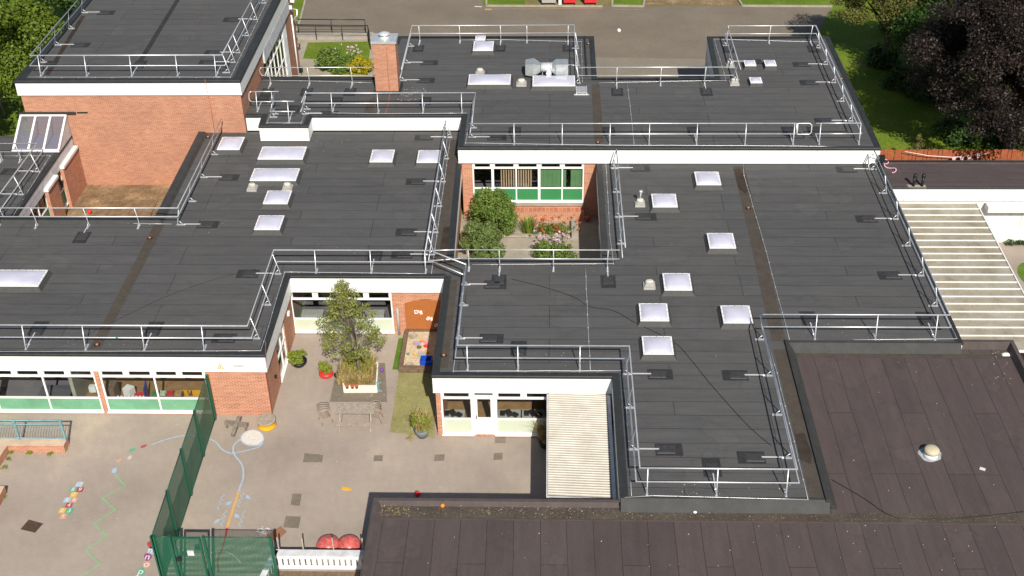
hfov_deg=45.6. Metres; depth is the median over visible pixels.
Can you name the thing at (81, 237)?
guardrail
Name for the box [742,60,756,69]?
rooflight
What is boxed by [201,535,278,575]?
fence
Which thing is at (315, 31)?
handrail
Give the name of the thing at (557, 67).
extract duct
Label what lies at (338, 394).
tarmac patch
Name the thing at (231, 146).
rooflight
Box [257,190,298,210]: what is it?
rooflight
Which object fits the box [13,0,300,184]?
assembly hall
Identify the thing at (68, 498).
hopscotch square
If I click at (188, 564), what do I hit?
gate
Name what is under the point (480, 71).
roof vent
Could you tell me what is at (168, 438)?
blue path line
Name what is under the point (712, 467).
guardrail
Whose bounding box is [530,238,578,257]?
shrub
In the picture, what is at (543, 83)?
rooflight
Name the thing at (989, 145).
shrub
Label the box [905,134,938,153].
shrub
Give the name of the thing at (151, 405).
window
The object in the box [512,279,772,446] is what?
cable
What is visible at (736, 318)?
rooflight
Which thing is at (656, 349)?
rooflight
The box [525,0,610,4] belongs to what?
bare verge
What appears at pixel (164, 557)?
fence
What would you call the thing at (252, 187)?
roof vent
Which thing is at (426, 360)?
storage box
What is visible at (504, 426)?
window
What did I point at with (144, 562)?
alphabet blob
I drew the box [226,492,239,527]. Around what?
orange line
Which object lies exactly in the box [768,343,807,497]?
lightning conductor
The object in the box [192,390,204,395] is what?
classroom chair
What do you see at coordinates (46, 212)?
window
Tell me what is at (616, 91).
guardrail
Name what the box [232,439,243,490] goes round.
blue path line
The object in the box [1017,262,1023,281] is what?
green circle mark
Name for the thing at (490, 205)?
shrub
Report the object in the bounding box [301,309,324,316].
storage unit
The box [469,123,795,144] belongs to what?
guardrail
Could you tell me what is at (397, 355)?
artificial turf
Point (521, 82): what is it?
roof vent
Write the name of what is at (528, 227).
iris clump
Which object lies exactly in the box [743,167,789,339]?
lightning conductor
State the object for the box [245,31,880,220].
school wing
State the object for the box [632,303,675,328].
rooflight
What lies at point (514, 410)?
classroom table
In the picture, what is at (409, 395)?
artificial turf
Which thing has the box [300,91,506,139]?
guardrail
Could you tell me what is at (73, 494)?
hopscotch square
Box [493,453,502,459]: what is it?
tarmac patch
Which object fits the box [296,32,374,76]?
garden path
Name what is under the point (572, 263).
lightning conductor
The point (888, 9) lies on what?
tree
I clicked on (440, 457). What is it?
tarmac patch
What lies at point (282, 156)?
rooflight
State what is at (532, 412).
storage tray
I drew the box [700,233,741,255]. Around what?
rooflight
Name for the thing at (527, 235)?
bed edging
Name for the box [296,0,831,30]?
kerb
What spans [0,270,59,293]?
rooflight
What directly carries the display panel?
on the school wing at (111, 269)
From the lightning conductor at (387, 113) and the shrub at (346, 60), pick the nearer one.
the lightning conductor at (387, 113)
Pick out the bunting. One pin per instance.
(968, 156)
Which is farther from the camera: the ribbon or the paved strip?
the paved strip
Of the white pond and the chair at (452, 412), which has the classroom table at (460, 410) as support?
the chair at (452, 412)
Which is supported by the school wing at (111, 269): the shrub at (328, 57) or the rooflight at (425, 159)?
the rooflight at (425, 159)
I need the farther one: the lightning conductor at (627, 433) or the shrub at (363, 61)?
the shrub at (363, 61)
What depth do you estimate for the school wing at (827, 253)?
52.09 m
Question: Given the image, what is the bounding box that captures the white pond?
[241,430,262,444]
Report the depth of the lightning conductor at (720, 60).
69.33 m
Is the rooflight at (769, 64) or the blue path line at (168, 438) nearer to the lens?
the blue path line at (168, 438)
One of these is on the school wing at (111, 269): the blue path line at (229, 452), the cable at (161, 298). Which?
the cable at (161, 298)
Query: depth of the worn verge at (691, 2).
90.30 m
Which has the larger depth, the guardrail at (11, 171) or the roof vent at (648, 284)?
the guardrail at (11, 171)
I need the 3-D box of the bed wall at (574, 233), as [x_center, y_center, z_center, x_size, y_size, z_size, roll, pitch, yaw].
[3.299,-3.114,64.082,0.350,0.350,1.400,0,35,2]
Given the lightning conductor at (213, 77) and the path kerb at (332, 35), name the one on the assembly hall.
the lightning conductor at (213, 77)
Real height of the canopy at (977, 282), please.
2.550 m
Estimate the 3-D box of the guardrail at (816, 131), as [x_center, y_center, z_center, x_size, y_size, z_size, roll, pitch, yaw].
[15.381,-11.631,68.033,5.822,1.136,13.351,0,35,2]
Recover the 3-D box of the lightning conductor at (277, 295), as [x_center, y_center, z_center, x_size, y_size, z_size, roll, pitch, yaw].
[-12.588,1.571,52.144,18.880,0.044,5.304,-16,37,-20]
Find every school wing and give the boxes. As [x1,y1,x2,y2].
[0,131,461,414]
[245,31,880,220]
[431,162,963,513]
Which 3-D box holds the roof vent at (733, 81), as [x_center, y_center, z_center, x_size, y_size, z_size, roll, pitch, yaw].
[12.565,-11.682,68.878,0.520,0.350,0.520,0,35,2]
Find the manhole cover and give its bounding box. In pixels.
[21,520,42,532]
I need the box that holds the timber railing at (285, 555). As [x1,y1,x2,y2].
[260,549,363,575]
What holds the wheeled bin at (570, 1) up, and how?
on the bare verge at (578, 2)
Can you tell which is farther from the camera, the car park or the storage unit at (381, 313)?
the car park
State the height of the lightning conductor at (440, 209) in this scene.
0.040 m
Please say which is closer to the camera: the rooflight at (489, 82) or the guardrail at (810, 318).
the guardrail at (810, 318)
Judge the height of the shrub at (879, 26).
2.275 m
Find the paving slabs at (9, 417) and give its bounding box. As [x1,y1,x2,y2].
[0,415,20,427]
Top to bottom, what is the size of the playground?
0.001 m
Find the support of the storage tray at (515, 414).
on the classroom table at (514, 410)
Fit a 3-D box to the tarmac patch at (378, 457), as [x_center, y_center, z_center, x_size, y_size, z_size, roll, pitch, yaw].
[-5.475,6.972,49.952,0.371,0.001,0.356,0,35,2]
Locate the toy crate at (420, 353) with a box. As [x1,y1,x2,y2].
[418,351,425,359]
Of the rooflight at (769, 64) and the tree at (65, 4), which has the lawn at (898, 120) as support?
the tree at (65, 4)
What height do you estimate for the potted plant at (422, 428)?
1.319 m
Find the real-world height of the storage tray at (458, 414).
0.100 m
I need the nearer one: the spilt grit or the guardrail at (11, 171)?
the spilt grit
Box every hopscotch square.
[59,514,67,518]
[63,497,71,501]
[65,508,73,513]
[69,492,77,496]
[70,497,78,502]
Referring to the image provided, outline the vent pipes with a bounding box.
[907,173,925,186]
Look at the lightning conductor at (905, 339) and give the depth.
50.59 m
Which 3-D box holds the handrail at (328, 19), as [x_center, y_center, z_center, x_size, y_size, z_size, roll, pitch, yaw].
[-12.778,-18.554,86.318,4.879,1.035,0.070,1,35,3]
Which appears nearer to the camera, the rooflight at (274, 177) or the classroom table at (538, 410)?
the classroom table at (538, 410)
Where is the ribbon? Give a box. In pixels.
[884,159,896,172]
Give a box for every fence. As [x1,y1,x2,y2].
[149,374,216,575]
[151,535,180,575]
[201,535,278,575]
[880,149,1023,159]
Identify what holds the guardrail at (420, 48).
on the school wing at (542, 178)
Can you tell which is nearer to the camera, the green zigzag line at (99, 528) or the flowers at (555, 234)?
the green zigzag line at (99, 528)
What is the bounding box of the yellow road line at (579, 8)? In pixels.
[485,8,642,9]
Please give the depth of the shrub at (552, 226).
63.79 m
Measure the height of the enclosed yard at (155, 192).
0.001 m
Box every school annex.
[0,112,87,215]
[882,160,1023,241]
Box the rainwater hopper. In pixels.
[868,154,884,170]
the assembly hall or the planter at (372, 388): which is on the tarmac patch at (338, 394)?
the planter at (372, 388)
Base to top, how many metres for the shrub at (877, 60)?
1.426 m
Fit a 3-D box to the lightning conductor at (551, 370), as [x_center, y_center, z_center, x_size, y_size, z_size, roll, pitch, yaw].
[1.119,1.205,52.318,6.823,0.044,7.704,0,35,2]
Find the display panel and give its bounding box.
[143,380,149,396]
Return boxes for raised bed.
[91,200,157,215]
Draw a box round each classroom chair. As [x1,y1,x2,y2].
[179,390,191,395]
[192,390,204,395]
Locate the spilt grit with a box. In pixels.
[258,526,273,534]
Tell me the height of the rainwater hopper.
0.808 m
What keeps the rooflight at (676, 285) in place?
on the school wing at (827, 253)
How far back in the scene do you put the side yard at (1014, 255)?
61.66 m
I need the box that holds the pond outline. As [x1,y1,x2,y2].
[240,430,263,445]
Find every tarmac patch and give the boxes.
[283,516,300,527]
[291,494,301,505]
[303,453,322,461]
[330,363,386,401]
[373,455,382,460]
[434,454,444,460]
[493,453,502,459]
[495,437,505,442]
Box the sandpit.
[398,329,436,372]
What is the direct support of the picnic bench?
on the playground
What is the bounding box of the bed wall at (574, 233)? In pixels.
[571,219,577,238]
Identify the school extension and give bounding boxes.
[360,339,1023,575]
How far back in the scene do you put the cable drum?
51.45 m
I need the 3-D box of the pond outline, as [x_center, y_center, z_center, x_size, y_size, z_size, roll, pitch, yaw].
[-10.870,6.281,51.088,1.038,0.001,1.050,0,35,2]
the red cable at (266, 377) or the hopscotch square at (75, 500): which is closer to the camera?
the hopscotch square at (75, 500)
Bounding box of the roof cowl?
[918,444,940,461]
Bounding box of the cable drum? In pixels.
[257,413,276,430]
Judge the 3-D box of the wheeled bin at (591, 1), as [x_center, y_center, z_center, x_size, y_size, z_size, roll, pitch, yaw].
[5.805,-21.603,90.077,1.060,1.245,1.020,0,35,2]
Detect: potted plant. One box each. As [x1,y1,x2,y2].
[286,349,306,367]
[408,401,435,438]
[527,413,546,448]
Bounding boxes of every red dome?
[316,534,338,549]
[338,534,361,549]
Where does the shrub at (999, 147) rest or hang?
on the lawn at (898, 120)
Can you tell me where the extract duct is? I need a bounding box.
[525,58,567,75]
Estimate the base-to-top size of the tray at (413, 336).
0.080 m
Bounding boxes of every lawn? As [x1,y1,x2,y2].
[0,0,1023,498]
[303,41,370,74]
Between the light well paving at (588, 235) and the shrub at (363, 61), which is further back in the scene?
the shrub at (363, 61)
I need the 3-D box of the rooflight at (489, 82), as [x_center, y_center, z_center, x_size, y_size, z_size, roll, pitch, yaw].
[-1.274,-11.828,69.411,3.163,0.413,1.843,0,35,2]
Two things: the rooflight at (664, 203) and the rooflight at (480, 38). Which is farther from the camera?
the rooflight at (480, 38)
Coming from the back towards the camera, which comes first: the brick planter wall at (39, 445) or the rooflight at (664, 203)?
the rooflight at (664, 203)
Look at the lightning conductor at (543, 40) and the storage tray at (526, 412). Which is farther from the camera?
the lightning conductor at (543, 40)
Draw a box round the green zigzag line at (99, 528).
[81,474,125,575]
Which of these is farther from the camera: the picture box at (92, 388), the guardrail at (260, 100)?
the guardrail at (260, 100)
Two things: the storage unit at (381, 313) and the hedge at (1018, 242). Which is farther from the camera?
the hedge at (1018, 242)
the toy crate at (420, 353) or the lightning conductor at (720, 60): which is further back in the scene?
the lightning conductor at (720, 60)
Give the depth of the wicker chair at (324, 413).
51.78 m
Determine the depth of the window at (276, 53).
74.97 m
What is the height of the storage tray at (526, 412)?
0.100 m
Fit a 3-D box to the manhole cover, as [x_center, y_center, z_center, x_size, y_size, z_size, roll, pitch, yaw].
[-18.529,9.194,47.075,0.670,0.012,0.531,9,36,14]
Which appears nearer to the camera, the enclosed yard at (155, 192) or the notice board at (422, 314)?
the notice board at (422, 314)
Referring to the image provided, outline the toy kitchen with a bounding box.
[122,384,135,396]
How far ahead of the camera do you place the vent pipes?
60.81 m
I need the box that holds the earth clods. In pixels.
[72,186,166,214]
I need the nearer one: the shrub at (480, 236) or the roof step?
the shrub at (480, 236)
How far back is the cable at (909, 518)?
42.79 m
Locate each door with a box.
[276,323,289,382]
[472,393,495,434]
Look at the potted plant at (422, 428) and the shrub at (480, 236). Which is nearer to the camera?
the potted plant at (422, 428)
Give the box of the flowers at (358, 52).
[334,43,361,58]
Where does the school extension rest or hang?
on the lawn at (898, 120)
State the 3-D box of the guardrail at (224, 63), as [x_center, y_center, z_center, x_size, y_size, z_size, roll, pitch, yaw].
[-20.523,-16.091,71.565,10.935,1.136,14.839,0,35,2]
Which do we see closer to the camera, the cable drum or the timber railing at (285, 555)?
the timber railing at (285, 555)
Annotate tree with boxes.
[0,0,65,97]
[2,0,80,31]
[315,279,386,370]
[830,0,944,58]
[884,0,982,70]
[900,0,1023,150]
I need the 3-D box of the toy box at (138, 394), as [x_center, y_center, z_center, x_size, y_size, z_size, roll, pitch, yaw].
[-16.060,4.809,52.842,0.500,0.500,0.350,-10,35,-12]
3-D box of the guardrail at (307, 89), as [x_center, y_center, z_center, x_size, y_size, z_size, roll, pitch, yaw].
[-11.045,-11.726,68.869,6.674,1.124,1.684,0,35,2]
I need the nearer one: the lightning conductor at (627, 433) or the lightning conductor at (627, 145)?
the lightning conductor at (627, 433)
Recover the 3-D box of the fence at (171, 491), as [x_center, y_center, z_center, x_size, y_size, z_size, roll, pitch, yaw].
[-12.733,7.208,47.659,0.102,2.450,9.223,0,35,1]
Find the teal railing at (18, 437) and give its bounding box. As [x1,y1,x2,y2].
[0,419,66,439]
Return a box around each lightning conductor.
[0,272,423,351]
[44,1,266,77]
[275,80,369,82]
[304,112,448,113]
[431,143,449,273]
[453,269,621,371]
[465,96,767,145]
[472,163,613,264]
[488,39,582,81]
[585,265,590,369]
[602,39,808,82]
[622,373,631,495]
[625,495,807,499]
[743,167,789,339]
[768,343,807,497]
[854,205,957,339]
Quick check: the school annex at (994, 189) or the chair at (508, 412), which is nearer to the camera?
the chair at (508, 412)
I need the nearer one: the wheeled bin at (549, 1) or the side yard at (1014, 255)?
the side yard at (1014, 255)
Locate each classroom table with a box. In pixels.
[38,385,71,395]
[445,409,464,416]
[498,409,520,417]
[522,409,544,417]
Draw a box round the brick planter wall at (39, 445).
[0,438,68,465]
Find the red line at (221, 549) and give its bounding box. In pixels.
[217,529,227,567]
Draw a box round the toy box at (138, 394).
[134,392,146,396]
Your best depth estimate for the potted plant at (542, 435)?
49.99 m
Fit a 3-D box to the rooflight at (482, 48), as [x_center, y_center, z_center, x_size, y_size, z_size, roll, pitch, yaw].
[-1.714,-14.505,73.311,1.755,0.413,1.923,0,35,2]
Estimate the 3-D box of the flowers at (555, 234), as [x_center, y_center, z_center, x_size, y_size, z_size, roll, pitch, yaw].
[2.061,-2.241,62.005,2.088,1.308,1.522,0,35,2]
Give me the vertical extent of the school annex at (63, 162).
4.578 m
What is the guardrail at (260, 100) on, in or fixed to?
on the school wing at (542, 178)
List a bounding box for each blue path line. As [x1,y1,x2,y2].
[151,435,184,444]
[197,436,262,453]
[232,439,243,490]
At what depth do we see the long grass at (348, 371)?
53.80 m
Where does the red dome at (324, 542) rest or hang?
on the playground
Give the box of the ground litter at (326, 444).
[71,378,522,518]
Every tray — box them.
[409,333,417,338]
[413,341,420,345]
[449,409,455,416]
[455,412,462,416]
[500,410,504,415]
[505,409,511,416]
[512,412,518,417]
[524,410,528,415]
[529,409,535,416]
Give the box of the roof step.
[574,86,588,94]
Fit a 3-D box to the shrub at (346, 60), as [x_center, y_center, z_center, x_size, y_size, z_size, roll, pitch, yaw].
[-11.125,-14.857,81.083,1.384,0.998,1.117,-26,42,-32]
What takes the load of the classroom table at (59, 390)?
on the school wing at (111, 269)
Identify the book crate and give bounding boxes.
[151,390,159,396]
[159,390,167,396]
[166,390,174,396]
[174,390,183,396]
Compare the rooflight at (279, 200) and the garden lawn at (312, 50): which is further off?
the garden lawn at (312, 50)
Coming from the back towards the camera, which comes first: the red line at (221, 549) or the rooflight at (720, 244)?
the rooflight at (720, 244)
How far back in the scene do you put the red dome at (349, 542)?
45.70 m
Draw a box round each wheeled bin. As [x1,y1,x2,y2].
[542,0,555,4]
[564,0,575,4]
[584,0,596,4]
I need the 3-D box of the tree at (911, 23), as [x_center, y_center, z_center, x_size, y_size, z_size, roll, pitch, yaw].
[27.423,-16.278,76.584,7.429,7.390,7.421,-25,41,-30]
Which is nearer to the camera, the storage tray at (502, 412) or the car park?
the storage tray at (502, 412)
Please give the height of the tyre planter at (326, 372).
0.710 m
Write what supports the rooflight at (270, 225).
on the school wing at (111, 269)
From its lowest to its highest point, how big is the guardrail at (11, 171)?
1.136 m
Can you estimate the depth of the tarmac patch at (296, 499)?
48.05 m
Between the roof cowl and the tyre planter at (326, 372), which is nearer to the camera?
the roof cowl
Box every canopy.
[546,392,615,498]
[899,202,1023,352]
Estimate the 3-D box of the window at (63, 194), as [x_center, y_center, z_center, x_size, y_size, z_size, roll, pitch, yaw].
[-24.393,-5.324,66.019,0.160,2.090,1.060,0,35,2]
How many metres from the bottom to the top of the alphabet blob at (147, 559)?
0.001 m
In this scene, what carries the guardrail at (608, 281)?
on the school wing at (827, 253)
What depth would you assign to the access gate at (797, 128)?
62.56 m
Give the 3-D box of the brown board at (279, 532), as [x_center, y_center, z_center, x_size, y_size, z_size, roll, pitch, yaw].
[-8.958,9.400,46.484,0.483,0.040,0.706,28,44,35]
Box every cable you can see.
[75,269,254,340]
[265,341,271,410]
[385,47,389,112]
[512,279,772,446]
[833,480,1023,518]
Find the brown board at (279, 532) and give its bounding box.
[266,526,285,540]
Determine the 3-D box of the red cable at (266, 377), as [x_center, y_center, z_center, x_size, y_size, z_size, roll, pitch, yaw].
[-10.166,3.905,51.121,0.336,4.315,0.036,19,39,27]
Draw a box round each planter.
[318,360,333,378]
[340,362,378,392]
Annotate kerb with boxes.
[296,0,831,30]
[296,33,372,38]
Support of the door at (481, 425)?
in the school wing at (827, 253)
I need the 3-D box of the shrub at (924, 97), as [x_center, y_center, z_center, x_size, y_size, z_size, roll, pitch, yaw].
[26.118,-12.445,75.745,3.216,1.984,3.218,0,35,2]
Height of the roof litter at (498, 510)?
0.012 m
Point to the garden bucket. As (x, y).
(586, 217)
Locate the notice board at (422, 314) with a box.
[405,299,440,328]
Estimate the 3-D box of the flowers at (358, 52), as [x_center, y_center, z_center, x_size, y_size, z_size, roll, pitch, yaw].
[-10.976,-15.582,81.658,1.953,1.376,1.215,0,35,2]
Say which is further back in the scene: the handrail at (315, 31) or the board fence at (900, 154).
the handrail at (315, 31)
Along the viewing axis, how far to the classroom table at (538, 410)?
51.17 m
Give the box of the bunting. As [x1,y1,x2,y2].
[905,151,988,159]
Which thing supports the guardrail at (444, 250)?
attached to the guardrail at (152, 328)
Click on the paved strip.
(635, 62)
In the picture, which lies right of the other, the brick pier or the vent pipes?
the vent pipes
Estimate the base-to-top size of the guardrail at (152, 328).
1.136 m
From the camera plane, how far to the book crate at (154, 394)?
52.23 m
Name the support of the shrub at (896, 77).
on the lawn at (898, 120)
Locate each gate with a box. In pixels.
[172,536,208,575]
[795,123,811,134]
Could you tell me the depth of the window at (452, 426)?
50.68 m
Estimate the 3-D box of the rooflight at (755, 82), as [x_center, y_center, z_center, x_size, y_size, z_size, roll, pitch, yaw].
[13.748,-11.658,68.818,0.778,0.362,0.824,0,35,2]
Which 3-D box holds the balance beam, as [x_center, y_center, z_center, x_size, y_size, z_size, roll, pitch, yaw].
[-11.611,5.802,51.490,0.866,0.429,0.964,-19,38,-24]
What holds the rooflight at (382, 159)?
on the school wing at (111, 269)
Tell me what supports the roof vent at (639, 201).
on the school wing at (827, 253)
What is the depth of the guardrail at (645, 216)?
59.06 m
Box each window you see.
[0,371,104,412]
[36,193,50,215]
[59,171,68,206]
[98,371,211,413]
[265,29,287,76]
[291,292,394,333]
[440,393,473,435]
[472,163,583,202]
[495,393,608,436]
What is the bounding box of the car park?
[299,0,832,131]
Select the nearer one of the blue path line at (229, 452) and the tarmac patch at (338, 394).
the blue path line at (229, 452)
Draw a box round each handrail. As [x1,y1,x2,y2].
[296,24,367,39]
[297,19,365,32]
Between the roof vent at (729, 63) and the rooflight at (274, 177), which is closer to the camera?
the rooflight at (274, 177)
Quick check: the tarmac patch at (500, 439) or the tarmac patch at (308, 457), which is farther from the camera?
the tarmac patch at (500, 439)
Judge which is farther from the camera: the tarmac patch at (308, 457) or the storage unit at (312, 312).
the storage unit at (312, 312)
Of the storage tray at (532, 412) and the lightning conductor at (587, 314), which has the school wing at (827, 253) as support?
the lightning conductor at (587, 314)
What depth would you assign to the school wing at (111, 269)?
55.87 m
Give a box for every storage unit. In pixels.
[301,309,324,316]
[363,309,385,317]
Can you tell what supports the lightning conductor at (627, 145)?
on the school wing at (542, 178)
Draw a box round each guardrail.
[0,118,239,242]
[0,143,42,215]
[0,249,433,350]
[29,0,265,76]
[248,91,278,111]
[259,67,374,95]
[270,93,300,121]
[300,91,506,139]
[391,119,451,259]
[400,25,580,82]
[425,249,461,260]
[433,250,465,274]
[455,264,799,496]
[462,249,619,287]
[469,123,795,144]
[578,67,734,95]
[610,149,656,257]
[722,25,861,144]
[762,150,950,340]
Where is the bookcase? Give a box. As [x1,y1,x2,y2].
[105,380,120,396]
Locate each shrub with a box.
[314,46,350,74]
[340,56,351,73]
[347,55,373,74]
[458,220,506,257]
[467,186,519,240]
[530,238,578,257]
[531,222,573,237]
[865,42,901,69]
[878,13,910,42]
[879,64,928,100]
[904,73,959,105]
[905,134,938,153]
[931,115,989,147]
[967,116,1008,149]
[990,134,1023,154]
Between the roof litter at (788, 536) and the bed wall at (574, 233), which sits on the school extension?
the roof litter at (788, 536)
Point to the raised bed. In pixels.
(123, 203)
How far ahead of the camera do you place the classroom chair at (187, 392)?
52.73 m
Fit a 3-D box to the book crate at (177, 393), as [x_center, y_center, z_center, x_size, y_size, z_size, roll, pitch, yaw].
[-14.304,4.790,52.507,0.300,0.879,0.400,0,35,2]
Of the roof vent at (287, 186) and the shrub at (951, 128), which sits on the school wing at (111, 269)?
the roof vent at (287, 186)
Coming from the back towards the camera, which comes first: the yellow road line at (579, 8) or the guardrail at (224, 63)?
the yellow road line at (579, 8)
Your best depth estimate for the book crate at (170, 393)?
52.21 m
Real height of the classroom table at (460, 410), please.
0.600 m
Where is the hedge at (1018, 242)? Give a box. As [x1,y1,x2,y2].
[1004,239,1023,245]
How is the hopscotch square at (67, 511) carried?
on the playground
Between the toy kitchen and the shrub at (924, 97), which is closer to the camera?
the toy kitchen
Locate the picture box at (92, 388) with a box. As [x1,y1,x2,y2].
[88,384,96,392]
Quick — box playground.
[0,333,561,575]
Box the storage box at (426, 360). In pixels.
[420,355,432,364]
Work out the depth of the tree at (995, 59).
64.80 m
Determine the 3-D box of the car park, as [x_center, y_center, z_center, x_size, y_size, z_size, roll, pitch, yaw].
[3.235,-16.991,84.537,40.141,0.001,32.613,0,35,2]
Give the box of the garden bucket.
[584,215,589,222]
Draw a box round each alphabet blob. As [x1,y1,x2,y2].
[137,567,144,574]
[143,561,150,567]
[144,553,151,560]
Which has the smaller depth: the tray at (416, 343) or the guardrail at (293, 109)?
the tray at (416, 343)
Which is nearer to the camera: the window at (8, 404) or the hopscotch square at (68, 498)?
the hopscotch square at (68, 498)
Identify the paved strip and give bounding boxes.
[596,58,704,76]
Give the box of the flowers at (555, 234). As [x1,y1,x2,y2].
[532,230,572,247]
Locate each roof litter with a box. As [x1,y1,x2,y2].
[380,505,811,517]
[382,352,1010,566]
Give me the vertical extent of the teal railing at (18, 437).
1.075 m
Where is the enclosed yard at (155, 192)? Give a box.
[66,185,170,215]
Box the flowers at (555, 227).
[533,214,580,236]
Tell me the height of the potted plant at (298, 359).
0.685 m
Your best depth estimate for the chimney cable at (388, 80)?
67.84 m
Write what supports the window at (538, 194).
in the school wing at (542, 178)
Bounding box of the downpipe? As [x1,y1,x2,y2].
[396,307,399,334]
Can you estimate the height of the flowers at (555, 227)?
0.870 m
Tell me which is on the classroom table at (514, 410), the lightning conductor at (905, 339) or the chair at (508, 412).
the chair at (508, 412)
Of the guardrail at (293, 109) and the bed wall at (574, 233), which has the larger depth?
the guardrail at (293, 109)
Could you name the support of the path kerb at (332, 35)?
on the garden path
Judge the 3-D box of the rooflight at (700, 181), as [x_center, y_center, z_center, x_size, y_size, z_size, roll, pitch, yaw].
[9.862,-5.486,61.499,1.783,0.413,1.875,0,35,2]
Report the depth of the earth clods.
67.99 m
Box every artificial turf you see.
[390,373,434,437]
[393,338,402,369]
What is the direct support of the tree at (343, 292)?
in the planter at (372, 388)
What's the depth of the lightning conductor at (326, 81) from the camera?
70.13 m
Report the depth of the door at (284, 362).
54.62 m
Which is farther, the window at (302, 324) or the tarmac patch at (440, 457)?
the window at (302, 324)
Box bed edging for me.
[500,233,569,237]
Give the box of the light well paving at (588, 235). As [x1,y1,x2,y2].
[458,215,599,257]
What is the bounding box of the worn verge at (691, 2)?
[645,0,738,4]
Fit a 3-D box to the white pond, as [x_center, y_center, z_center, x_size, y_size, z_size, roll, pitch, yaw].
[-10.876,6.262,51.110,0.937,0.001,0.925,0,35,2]
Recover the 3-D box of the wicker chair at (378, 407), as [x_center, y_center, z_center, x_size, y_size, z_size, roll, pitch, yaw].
[-5.772,5.267,51.785,0.567,0.766,0.658,0,35,2]
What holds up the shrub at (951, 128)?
on the lawn at (898, 120)
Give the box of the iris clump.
[518,215,539,233]
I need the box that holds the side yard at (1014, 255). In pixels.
[998,242,1023,358]
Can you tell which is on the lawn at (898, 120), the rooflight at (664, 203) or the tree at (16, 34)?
the tree at (16, 34)
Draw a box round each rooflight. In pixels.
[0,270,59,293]
[211,137,250,155]
[242,168,308,187]
[248,215,291,236]
[250,146,314,165]
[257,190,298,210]
[364,149,400,168]
[411,150,446,168]
[461,74,517,89]
[468,41,498,55]
[475,35,486,40]
[526,75,581,91]
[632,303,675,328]
[634,336,680,362]
[645,194,683,213]
[655,273,698,297]
[688,171,726,191]
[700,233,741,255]
[713,305,759,331]
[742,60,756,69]
[748,77,762,86]
[762,60,776,69]
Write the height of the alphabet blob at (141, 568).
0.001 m
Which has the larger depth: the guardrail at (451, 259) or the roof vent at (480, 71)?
the roof vent at (480, 71)
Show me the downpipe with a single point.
(397, 314)
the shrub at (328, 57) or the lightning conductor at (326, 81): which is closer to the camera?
the lightning conductor at (326, 81)
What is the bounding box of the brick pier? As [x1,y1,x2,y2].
[0,486,6,504]
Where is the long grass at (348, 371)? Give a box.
[332,352,377,384]
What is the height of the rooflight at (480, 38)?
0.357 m
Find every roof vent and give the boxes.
[247,182,257,191]
[282,182,292,190]
[475,68,484,73]
[516,78,526,86]
[635,190,644,206]
[643,279,655,289]
[725,60,733,66]
[729,78,739,85]
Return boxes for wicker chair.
[316,401,332,425]
[369,400,382,423]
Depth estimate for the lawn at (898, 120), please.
77.46 m
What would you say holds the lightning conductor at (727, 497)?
on the school wing at (827, 253)
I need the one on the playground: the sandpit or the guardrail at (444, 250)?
the sandpit
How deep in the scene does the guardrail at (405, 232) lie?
58.32 m
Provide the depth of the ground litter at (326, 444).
50.67 m
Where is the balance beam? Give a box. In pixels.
[224,415,247,436]
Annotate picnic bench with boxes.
[335,403,376,431]
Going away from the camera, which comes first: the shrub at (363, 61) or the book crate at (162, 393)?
the book crate at (162, 393)
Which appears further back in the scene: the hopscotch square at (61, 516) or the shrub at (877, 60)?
the shrub at (877, 60)

